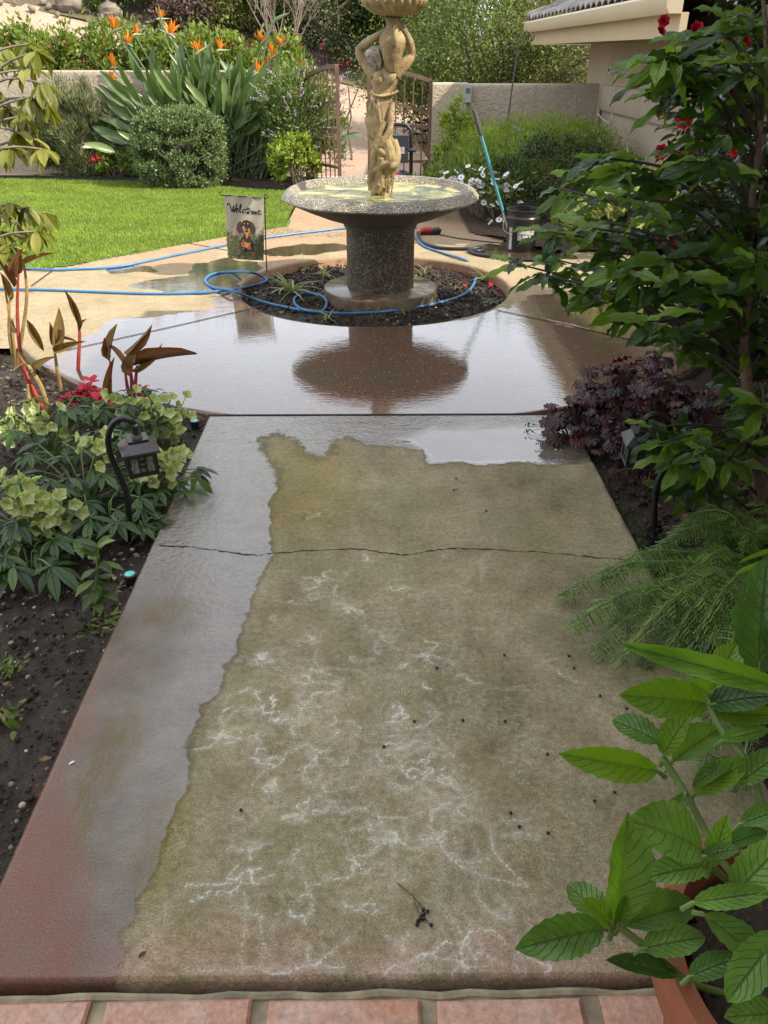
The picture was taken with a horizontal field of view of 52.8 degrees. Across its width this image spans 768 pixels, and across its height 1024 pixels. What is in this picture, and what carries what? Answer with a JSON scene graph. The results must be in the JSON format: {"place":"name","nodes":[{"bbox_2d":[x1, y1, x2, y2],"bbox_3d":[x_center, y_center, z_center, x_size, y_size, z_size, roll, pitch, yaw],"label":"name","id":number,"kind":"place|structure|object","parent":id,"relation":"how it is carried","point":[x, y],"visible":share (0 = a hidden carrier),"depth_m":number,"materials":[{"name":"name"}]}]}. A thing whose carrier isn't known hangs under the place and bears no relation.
{"place":"outdoors","nodes":[
{"label":"outdoors","id":0,"kind":"place"},
{"bbox_2d":[0,261,90,347],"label":"path","id":1,"kind":"structure","parent":0,"point":[33,276],"depth_m":6.12,"materials":[{"name":"concrete"}]},
{"bbox_2d":[0,348,205,995],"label":"bed","id":2,"kind":"object","parent":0,"point":[11,752],"visible":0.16,"depth_m":2.54,"materials":[{"name":"soil"}]},
{"bbox_2d":[0,698,26,741],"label":"weed","id":3,"kind":"object","parent":2,"relation":"on","point":[12,723],"visible":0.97,"depth_m":2.21,"materials":[{"name":"green plant"}]},
{"bbox_2d":[0,651,28,688],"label":"weed","id":4,"kind":"object","parent":2,"relation":"on","point":[8,667],"visible":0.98,"depth_m":2.39,"materials":[{"name":"green plant"}]},
{"bbox_2d":[0,249,52,369],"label":"canna","id":5,"kind":"object","parent":2,"relation":"on","point":[10,271],"visible":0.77,"depth_m":4.40,"materials":[{"name":"brown plant"}]},
{"bbox_2d":[10,250,50,415],"bbox_3d":[-1.769,-0.858,3.839,0.163,0.864,0.071,7,32,12],"label":"canna","id":6,"kind":"object","parent":2,"relation":"on","point":[34,335],"visible":0.82,"depth_m":3.82,"materials":[{"name":"brown plant"}]},
{"bbox_2d":[0,43,63,265],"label":"leathery shrub","id":7,"kind":"object","parent":2,"relation":"on","point":[21,138],"visible":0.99,"depth_m":4.07,"materials":[{"name":"green plant"}]},
{"bbox_2d":[13,351,55,419],"bbox_3d":[-1.752,-0.632,3.938,0.221,0.380,0.066,6,31,10],"label":"canna","id":8,"kind":"object","parent":2,"relation":"on","point":[36,364],"visible":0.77,"depth_m":3.89,"materials":[{"name":"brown plant"}]},
{"bbox_2d":[0,533,82,602],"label":"hellebore","id":9,"kind":"object","parent":2,"relation":"on","point":[53,573],"visible":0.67,"depth_m":2.73,"materials":[{"name":"green plant"}]},
{"bbox_2d":[0,467,106,585],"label":"hellebore","id":10,"kind":"object","parent":2,"relation":"on","point":[23,509],"visible":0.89,"depth_m":2.82,"materials":[{"name":"green plant"}]},
{"bbox_2d":[0,395,115,469],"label":"hellebore","id":11,"kind":"object","parent":2,"relation":"on","point":[37,431],"visible":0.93,"depth_m":3.52,"materials":[{"name":"green plant"}]},
{"bbox_2d":[49,308,84,391],"bbox_3d":[-1.732,-0.875,4.248,0.200,0.471,0.119,-9,32,-14],"label":"canna","id":12,"kind":"object","parent":2,"relation":"on","point":[57,336],"visible":0.98,"depth_m":4.20,"materials":[{"name":"brown plant"}]},
{"bbox_2d":[64,290,86,370],"bbox_3d":[-1.749,-1.005,4.425,0.144,0.519,0.068,22,37,32],"label":"canna","id":13,"kind":"object","parent":2,"relation":"on","point":[75,311],"visible":0.88,"depth_m":4.36,"materials":[{"name":"brown plant"}]},
{"bbox_2d":[54,374,103,418],"bbox_3d":[-1.541,-0.590,4.008,0.308,0.226,0.291,-16,34,-25],"label":"cyclamen","id":14,"kind":"object","parent":2,"relation":"on","point":[84,387],"visible":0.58,"depth_m":3.97,"materials":[{"name":"red plant"}]},
{"bbox_2d":[3,425,164,527],"bbox_3d":[-1.221,-0.184,3.189,0.660,0.366,0.638,0,31,0],"label":"hellebore","id":15,"kind":"object","parent":2,"relation":"on","point":[98,472],"visible":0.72,"depth_m":3.13,"materials":[{"name":"green plant"}]},
{"bbox_2d":[72,606,121,639],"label":"weed","id":16,"kind":"object","parent":2,"relation":"on","point":[111,620],"visible":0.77,"depth_m":2.59,"materials":[{"name":"green plant"}]},
{"bbox_2d":[73,535,123,615],"bbox_3d":[-0.947,0.223,2.559,0.185,0.307,0.130,0,31,0],"label":"sapling","id":17,"kind":"object","parent":2,"relation":"on","point":[97,595],"visible":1,"depth_m":2.54,"materials":[{"name":"green plant"}]},
{"bbox_2d":[0,363,202,877],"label":"pebbles","id":18,"kind":"object","parent":2,"relation":"on","point":[12,783],"visible":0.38,"depth_m":2.66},
{"bbox_2d":[0,370,202,853],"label":"bark chips","id":19,"kind":"object","parent":2,"relation":"on","point":[43,758],"visible":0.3,"depth_m":2.51,"materials":[{"name":"brown wood"}]},
{"bbox_2d":[43,485,168,544],"bbox_3d":[-1.112,0.025,3.060,0.497,0.137,0.436,0,31,0],"label":"hellebore","id":20,"kind":"object","parent":2,"relation":"on","point":[102,529],"visible":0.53,"depth_m":2.94,"materials":[{"name":"green plant"}]},
{"bbox_2d":[101,324,116,400],"bbox_3d":[-1.452,-0.773,4.122,0.132,0.429,0.103,-8,32,-13],"label":"canna","id":21,"kind":"object","parent":2,"relation":"on","point":[106,353],"visible":0.79,"depth_m":4.07,"materials":[{"name":"brown plant"}]},
{"bbox_2d":[123,570,136,587],"bbox_3d":[-0.914,0.250,2.794,0.048,0.077,0.047,0,31,0],"label":"ground light","id":22,"kind":"object","parent":2,"relation":"on","point":[129,576],"visible":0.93,"depth_m":2.77,"materials":[{"name":"teal"}]},
{"bbox_2d":[105,415,160,544],"bbox_3d":[-0.919,-0.072,2.909,0.180,0.613,0.152,-13,33,-21],"label":"path lantern","id":23,"kind":"object","parent":2,"relation":"on","point":[139,450],"visible":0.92,"depth_m":2.80,"materials":[{"name":"black metal"}]},
{"bbox_2d":[82,384,196,445],"bbox_3d":[-1.139,-0.480,3.740,0.532,0.313,0.490,0,31,0],"label":"hellebore","id":24,"kind":"object","parent":2,"relation":"on","point":[152,415],"visible":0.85,"depth_m":3.64,"materials":[{"name":"green plant"}]},
{"bbox_2d":[126,515,175,541],"bbox_3d":[-0.918,0.058,3.034,0.196,0.105,0.203,-19,36,-29],"label":"hellebore","id":25,"kind":"object","parent":2,"relation":"on","point":[146,529],"visible":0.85,"depth_m":2.99,"materials":[{"name":"green plant"}]},
{"bbox_2d":[110,325,196,395],"bbox_3d":[-1.224,-0.777,4.113,0.459,0.445,0.123,-4,31,-7],"label":"canna","id":26,"kind":"object","parent":2,"relation":"on","point":[144,358],"visible":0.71,"depth_m":4.08,"materials":[{"name":"brown plant"}]},
{"bbox_2d":[93,444,218,506],"bbox_3d":[-0.985,-0.178,3.262,0.455,0.280,0.379,-25,39,-36],"label":"hellebore","id":27,"kind":"object","parent":2,"relation":"on","point":[170,459],"visible":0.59,"depth_m":3.19,"materials":[{"name":"green plant"}]},
{"bbox_2d":[0,177,293,268],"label":"lawn","id":28,"kind":"structure","parent":0,"point":[287,223],"depth_m":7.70,"materials":[{"name":"green plant"}]},
{"bbox_2d":[0,175,288,190],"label":"lawn edging","id":29,"kind":"object","parent":28,"relation":"on","point":[135,178],"visible":0.6,"depth_m":11.25,"materials":[{"name":"black plastic"}]},
{"bbox_2d":[34,173,316,186],"bbox_3d":[-5.056,-4.704,11.053,8.100,0.055,2.700,0,31,0],"label":"bed","id":30,"kind":"object","parent":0,"point":[268,181],"visible":0.29,"depth_m":11.24,"materials":[{"name":"brown soil"}]},
{"bbox_2d":[15,69,120,177],"bbox_3d":[-4.520,-5.574,11.185,1.349,1.490,1.266,18,35,28],"label":"rosemary bush","id":31,"kind":"object","parent":30,"relation":"on","point":[78,105],"visible":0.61,"depth_m":10.96,"materials":[{"name":"green plant"}]},
{"bbox_2d":[85,145,151,176],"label":"shrub","id":32,"kind":"object","parent":30,"relation":"on","point":[124,162],"visible":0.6,"depth_m":11.05,"materials":[{"name":"green plant"}]},
{"bbox_2d":[0,70,299,175],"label":"garden wall","id":33,"kind":"structure","parent":30,"relation":"on","point":[13,90],"depth_m":11.25,"materials":[{"name":"paint"}]},
{"bbox_2d":[127,101,232,189],"bbox_3d":[-2.801,-5.031,10.605,1.390,1.086,1.224,0,31,0],"label":"round bush","id":34,"kind":"object","parent":30,"relation":"on","point":[143,140],"visible":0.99,"depth_m":10.34,"materials":[{"name":"green plant"}]},
{"bbox_2d":[83,5,361,178],"bbox_3d":[-2.354,-5.939,11.033,4.086,2.177,1.874,0,31,0],"label":"bird of paradise","id":35,"kind":"object","parent":30,"relation":"on","point":[195,79],"visible":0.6,"depth_m":10.79,"materials":[{"name":"green plant"}]},
{"bbox_2d":[266,130,324,184],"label":"leafy plant","id":36,"kind":"object","parent":30,"relation":"on","point":[280,163],"visible":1,"depth_m":10.27,"materials":[{"name":"green plant"}]},
{"bbox_2d":[249,51,358,181],"bbox_3d":[-1.144,-5.366,10.605,1.331,1.650,1.328,-17,35,-26],"label":"lavender bush","id":37,"kind":"object","parent":30,"relation":"on","point":[284,85],"visible":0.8,"depth_m":10.32,"materials":[{"name":"green plant"}]},
{"bbox_2d":[0,1,427,175],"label":"driveway","id":38,"kind":"structure","parent":0,"point":[359,146],"depth_m":15.54,"materials":[{"name":"concrete"}]},
{"bbox_2d":[0,9,363,158],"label":"hedge","id":39,"kind":"object","parent":38,"relation":"on","point":[69,50],"visible":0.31,"depth_m":11.71,"materials":[{"name":"green plant"}]},
{"bbox_2d":[0,0,427,104],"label":"roadside stones","id":40,"kind":"object","parent":38,"relation":"on","point":[32,9],"visible":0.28,"depth_m":17.02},
{"bbox_2d":[247,0,326,47],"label":"bare tree","id":41,"kind":"object","parent":38,"relation":"on","point":[298,19],"visible":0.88,"depth_m":16.59,"materials":[{"name":"plant"}]},
{"bbox_2d":[325,0,579,146],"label":"shrub","id":42,"kind":"object","parent":38,"relation":"on","point":[446,74],"visible":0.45,"depth_m":12.80,"materials":[{"name":"green plant"}]},
{"bbox_2d":[449,0,590,82],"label":"shrub","id":43,"kind":"object","parent":38,"relation":"on","point":[566,76],"visible":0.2,"depth_m":12.55,"materials":[{"name":"green plant"}]},
{"bbox_2d":[3,0,586,98],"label":"hillside","id":44,"kind":"structure","parent":0,"point":[142,19],"depth_m":18.25,"materials":[{"name":"soil"}]},
{"bbox_2d":[55,0,83,13],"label":"boulder","id":45,"kind":"object","parent":44,"relation":"on","point":[72,6],"visible":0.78,"depth_m":16.99,"materials":[{"name":"beige stone"}]},
{"bbox_2d":[97,0,122,20],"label":"boulder","id":46,"kind":"object","parent":44,"relation":"on","point":[107,8],"visible":0.53,"depth_m":17.12,"materials":[{"name":"beige stone"}]},
{"bbox_2d":[82,0,140,13],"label":"shrub","id":47,"kind":"object","parent":44,"relation":"on","point":[95,4],"visible":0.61,"depth_m":17.35,"materials":[{"name":"green plant"}]},
{"bbox_2d":[140,0,222,35],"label":"shrub","id":48,"kind":"object","parent":44,"relation":"on","point":[178,10],"visible":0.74,"depth_m":17.18,"materials":[{"name":"green plant"}]},
{"bbox_2d":[138,0,264,32],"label":"tree","id":49,"kind":"object","parent":44,"relation":"on","point":[241,15],"visible":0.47,"depth_m":18.00,"materials":[{"name":"green plant"}]},
{"bbox_2d":[216,0,330,36],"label":"tree","id":50,"kind":"object","parent":44,"relation":"on","point":[261,18],"visible":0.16,"depth_m":19.06,"materials":[{"name":"green plant"}]},
{"bbox_2d":[223,0,385,64],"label":"tree","id":51,"kind":"object","parent":44,"relation":"on","point":[335,40],"visible":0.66,"depth_m":18.21,"materials":[{"name":"green plant"}]},
{"bbox_2d":[321,0,499,63],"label":"tree","id":52,"kind":"object","parent":44,"relation":"on","point":[367,23],"visible":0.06,"depth_m":18.91,"materials":[{"name":"green plant"}]},
{"bbox_2d":[366,0,476,92],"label":"shrub","id":53,"kind":"object","parent":44,"relation":"on","point":[403,20],"visible":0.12,"depth_m":17.49,"materials":[{"name":"green plant"}]},
{"bbox_2d":[342,0,541,81],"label":"tree","id":54,"kind":"object","parent":44,"relation":"on","point":[499,5],"visible":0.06,"depth_m":18.06,"materials":[{"name":"green plant"}]},
{"bbox_2d":[476,0,589,82],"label":"tree","id":55,"kind":"object","parent":44,"relation":"on","point":[572,62],"visible":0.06,"depth_m":17.39,"materials":[{"name":"green plant"}]},
{"bbox_2d":[86,990,623,1023],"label":"mortar bed","id":56,"kind":"object","parent":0,"point":[590,1007],"visible":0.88,"depth_m":1.52,"materials":[{"name":"concrete"}]},
{"bbox_2d":[0,987,655,1002],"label":"mortar strip","id":57,"kind":"object","parent":56,"relation":"on","point":[542,993],"visible":0.69,"depth_m":1.54,"materials":[{"name":"concrete"}]},
{"bbox_2d":[0,996,662,1023],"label":"terracotta paving","id":58,"kind":"structure","parent":56,"relation":"on","point":[630,1009],"depth_m":1.50,"materials":[{"name":"tile"}]},
{"bbox_2d":[515,549,767,1023],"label":"potted hydrangea","id":59,"kind":"object","parent":58,"relation":"on","point":[701,916],"visible":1,"depth_m":1.16,"materials":[{"name":"plant"}]},
{"bbox_2d":[13,223,708,421],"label":"patio","id":60,"kind":"structure","parent":0,"point":[252,360],"depth_m":4.97,"materials":[{"name":"concrete"}]},
{"bbox_2d":[0,227,416,270],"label":"hose","id":61,"kind":"object","parent":60,"relation":"on","point":[137,263],"visible":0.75,"depth_m":6.92,"materials":[{"name":"blue rubber"}]},
{"bbox_2d":[31,243,678,350],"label":"patio joints","id":62,"kind":"object","parent":60,"relation":"on","point":[259,306],"visible":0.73,"depth_m":5.32,"materials":[{"name":"grey concrete"}]},
{"bbox_2d":[416,231,560,261],"bbox_3d":[0.819,-2.476,7.273,0.401,0.030,1.776,-26,39,-36],"label":"hose","id":63,"kind":"object","parent":60,"relation":"on","point":[476,251],"visible":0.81,"depth_m":7.25,"materials":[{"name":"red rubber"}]},
{"bbox_2d":[503,206,539,251],"bbox_3d":[1.272,-2.640,7.222,0.350,0.364,0.318,0,31,0],"label":"bucket","id":64,"kind":"object","parent":60,"relation":"on","point":[520,216],"visible":0.92,"depth_m":7.13,"materials":[{"name":"plastic"}]},
{"bbox_2d":[472,109,506,227],"bbox_3d":[1.002,-3.029,7.058,0.459,1.151,0.034,5,31,9],"label":"mop pole","id":65,"kind":"object","parent":64,"relation":"in","point":[476,119],"visible":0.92,"depth_m":6.98,"materials":[{"name":"teal metal"}]},
{"bbox_2d":[242,264,505,326],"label":"planter soil","id":66,"kind":"structure","parent":0,"point":[299,317],"depth_m":6.08,"materials":[{"name":"brown soil"}]},
{"bbox_2d":[0,235,477,314],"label":"hose","id":67,"kind":"object","parent":66,"relation":"on","point":[233,290],"visible":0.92,"depth_m":5.98,"materials":[{"name":"blue rubber"}]},
{"bbox_2d":[219,191,267,271],"bbox_3d":[-1.148,-2.291,6.492,0.402,0.750,0.029,0,31,0],"label":"garden flag","id":68,"kind":"object","parent":66,"relation":"on","point":[245,215],"visible":1,"depth_m":6.44,"materials":[{"name":"fabric"}]},
{"bbox_2d":[261,272,319,302],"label":"spider plant","id":69,"kind":"object","parent":66,"relation":"on","point":[289,288],"visible":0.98,"depth_m":6.22,"materials":[{"name":"green plant"}]},
{"bbox_2d":[245,267,501,324],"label":"pebbles","id":70,"kind":"object","parent":66,"relation":"on","point":[397,321],"visible":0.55,"depth_m":6.22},
{"bbox_2d":[281,175,478,313],"bbox_3d":[-0.026,-2.042,5.997,1.484,0.888,1.484,0,31,0],"label":"fountain","id":71,"kind":"object","parent":66,"relation":"on","point":[380,231],"visible":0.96,"depth_m":5.80,"materials":[{"name":"stone"}]},
{"bbox_2d":[355,0,427,195],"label":"statue","id":72,"kind":"object","parent":71,"relation":"on","point":[385,65],"visible":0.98,"depth_m":5.35,"materials":[{"name":"stone"}]},
{"bbox_2d":[289,177,466,225],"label":"path","id":73,"kind":"structure","parent":0,"point":[300,217],"depth_m":8.67,"materials":[{"name":"concrete"}]},
{"bbox_2d":[303,64,341,179],"bbox_3d":[-0.836,-5.218,10.445,0.069,1.448,0.909,-19,36,-29],"label":"gate leaf","id":74,"kind":"object","parent":73,"relation":"on","point":[337,92],"visible":0.74,"depth_m":10.24,"materials":[{"name":"brown metal"}]},
{"bbox_2d":[392,123,415,175],"bbox_3d":[0.191,-3.885,8.767,0.458,0.930,0.400,0,31,0],"label":"pressure washer","id":75,"kind":"object","parent":73,"relation":"on","point":[405,141],"visible":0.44,"depth_m":8.65,"materials":[{"name":"black plastic"}]},
{"bbox_2d":[413,118,428,171],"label":"potted succulent","id":76,"kind":"object","parent":73,"relation":"on","point":[423,141],"visible":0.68,"depth_m":11.17,"materials":[{"name":"green plant"}]},
{"bbox_2d":[0,415,767,995],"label":"path","id":77,"kind":"structure","parent":0,"point":[282,695],"depth_m":2.10,"materials":[{"name":"concrete"}]},
{"bbox_2d":[164,477,212,499],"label":"leaning leaves","id":78,"kind":"object","parent":77,"relation":"on","point":[205,485],"visible":0.98,"depth_m":3.20,"materials":[{"name":"green plant"}]},
{"bbox_2d":[209,413,563,415],"bbox_3d":[0.037,-0.502,3.974,1.861,0.001,0.015,0,31,0],"label":"path joint","id":79,"kind":"object","parent":77,"relation":"on","point":[386,414],"visible":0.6,"depth_m":3.97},
{"bbox_2d":[160,545,639,559],"bbox_3d":[0.044,0.149,2.881,1.813,0.001,0.069,1,31,1],"label":"path crack","id":80,"kind":"object","parent":77,"relation":"on","point":[376,551],"visible":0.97,"depth_m":2.89,"materials":[{"name":"black concrete"}]},
{"bbox_2d":[288,207,663,255],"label":"ground","id":81,"kind":"structure","parent":0,"point":[660,252],"depth_m":7.87,"materials":[{"name":"beige concrete"}]},
{"bbox_2d":[430,82,599,179],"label":"garden wall","id":82,"kind":"structure","parent":81,"relation":"on","point":[491,99],"depth_m":10.52,"materials":[{"name":"paint"}]},
{"bbox_2d":[367,71,433,175],"bbox_3d":[0.221,-5.389,10.759,0.900,1.423,0.050,0,31,0],"label":"gate leaf","id":83,"kind":"object","parent":82,"relation":"attached to","point":[429,103],"visible":0.45,"depth_m":10.66,"materials":[{"name":"brown metal"}]},
{"bbox_2d":[524,0,766,202],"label":"house","id":84,"kind":"structure","parent":81,"relation":"on","point":[611,32],"depth_m":8.89,"materials":[{"name":"paint"}]},
{"bbox_2d":[459,181,671,249],"bbox_3d":[1.889,-3.600,9.163,2.450,0.076,4.600,0,31,0],"label":"bed","id":85,"kind":"object","parent":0,"point":[476,225],"visible":0.14,"depth_m":8.38,"materials":[{"name":"brown soil"}]},
{"bbox_2d":[427,87,484,167],"bbox_3d":[0.961,-4.915,10.236,0.700,1.247,0.650,-7,31,-11],"label":"shrub","id":86,"kind":"object","parent":85,"relation":"on","point":[461,119],"visible":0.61,"depth_m":10.03,"materials":[{"name":"green plant"}]},
{"bbox_2d":[410,144,557,224],"bbox_3d":[1.121,-3.619,8.565,1.686,0.764,1.509,0,31,0],"label":"daisy bush","id":87,"kind":"object","parent":85,"relation":"on","point":[459,165],"visible":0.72,"depth_m":8.36,"materials":[{"name":"green plant"}]},
{"bbox_2d":[504,31,533,140],"bbox_3d":[1.630,-4.991,9.730,0.356,1.808,0.018,0,31,0],"label":"shepherd hook","id":88,"kind":"object","parent":85,"relation":"on","point":[532,39],"visible":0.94,"depth_m":9.41,"materials":[{"name":"metal"}]},
{"bbox_2d":[429,106,643,203],"bbox_3d":[1.835,-4.312,9.333,2.748,1.144,2.058,0,31,0],"label":"feathery bush","id":89,"kind":"object","parent":85,"relation":"on","point":[492,141],"visible":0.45,"depth_m":9.05,"materials":[{"name":"green plant"}]},
{"bbox_2d":[480,126,613,218],"bbox_3d":[1.848,-3.720,8.508,1.683,0.965,1.259,0,31,0],"label":"dark bush","id":90,"kind":"object","parent":85,"relation":"on","point":[547,148],"visible":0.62,"depth_m":8.24,"materials":[{"name":"green plant"}]},
{"bbox_2d":[557,147,700,248],"bbox_3d":[2.413,-2.832,7.048,1.621,0.929,1.528,0,31,0],"label":"grassy plant","id":91,"kind":"object","parent":85,"relation":"on","point":[610,210],"visible":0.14,"depth_m":6.84,"materials":[{"name":"green plant"}]},
{"bbox_2d":[574,352,767,786],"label":"bed","id":92,"kind":"object","parent":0,"point":[700,379],"visible":0.04,"depth_m":3.39,"materials":[{"name":"soil"}]},
{"bbox_2d":[539,396,614,447],"bbox_3d":[0.936,-0.425,3.699,0.390,0.256,0.330,-15,34,-23],"label":"heuchera","id":93,"kind":"object","parent":92,"relation":"on","point":[554,422],"visible":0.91,"depth_m":3.64,"materials":[{"name":"purple plant"}]},
{"bbox_2d":[564,363,643,422],"bbox_3d":[1.077,-0.557,3.822,0.369,0.358,0.346,0,31,0],"label":"heuchera","id":94,"kind":"object","parent":92,"relation":"on","point":[609,398],"visible":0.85,"depth_m":3.75,"materials":[{"name":"purple plant"}]},
{"bbox_2d":[577,414,652,455],"bbox_3d":[1.116,-0.355,3.637,0.390,0.199,0.357,0,31,0],"label":"heuchera","id":95,"kind":"object","parent":92,"relation":"on","point":[588,438],"visible":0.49,"depth_m":3.56,"materials":[{"name":"purple plant"}]},
{"bbox_2d":[485,0,767,534],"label":"wavy leaved shrub","id":96,"kind":"object","parent":92,"relation":"on","point":[673,75],"visible":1,"depth_m":2.41,"materials":[{"name":"green plant"}]},
{"bbox_2d":[592,350,680,408],"bbox_3d":[1.331,-0.689,4.093,0.442,0.307,0.367,8,32,13],"label":"heuchera","id":97,"kind":"object","parent":92,"relation":"on","point":[654,363],"visible":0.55,"depth_m":4.02,"materials":[{"name":"purple plant"}]},
{"bbox_2d":[621,412,673,546],"bbox_3d":[0.973,-0.071,2.887,0.220,0.634,0.120,3,31,5],"label":"path lantern","id":98,"kind":"object","parent":92,"relation":"on","point":[632,435],"visible":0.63,"depth_m":2.78,"materials":[{"name":"black metal"}]},
{"bbox_2d":[608,448,688,487],"bbox_3d":[1.159,-0.200,3.421,0.350,0.155,0.302,-6,31,-10],"label":"heuchera","id":99,"kind":"object","parent":92,"relation":"on","point":[645,474],"visible":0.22,"depth_m":3.39,"materials":[{"name":"purple plant"}]},
{"bbox_2d":[549,501,767,799],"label":"asparagus fern","id":100,"kind":"object","parent":92,"relation":"on","point":[711,579],"visible":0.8,"depth_m":2.40,"materials":[{"name":"green plant"}]},
{"bbox_2d":[620,372,701,428],"bbox_3d":[1.385,-0.521,3.815,0.412,0.304,0.412,-14,34,-23],"label":"heuchera","id":101,"kind":"object","parent":92,"relation":"on","point":[643,392],"visible":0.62,"depth_m":3.75,"materials":[{"name":"purple plant"}]},
{"bbox_2d":[586,426,767,779],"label":"soil crumbs","id":102,"kind":"object","parent":92,"relation":"on","point":[663,513],"visible":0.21,"depth_m":3.23,"materials":[{"name":"brown soil"}]},
{"bbox_2d":[661,390,734,431],"bbox_3d":[1.530,-0.460,3.759,0.371,0.255,0.477,11,32,17],"label":"heuchera","id":103,"kind":"object","parent":92,"relation":"on","point":[701,411],"visible":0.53,"depth_m":3.69,"materials":[{"name":"purple plant"}]},
{"bbox_2d":[655,0,767,361],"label":"camellia","id":104,"kind":"object","parent":92,"relation":"on","point":[760,242],"visible":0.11,"depth_m":4.32,"materials":[{"name":"green plant"}]},
{"bbox_2d":[702,376,767,426],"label":"heuchera","id":105,"kind":"object","parent":92,"relation":"on","point":[713,393],"visible":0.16,"depth_m":3.78,"materials":[{"name":"purple plant"}]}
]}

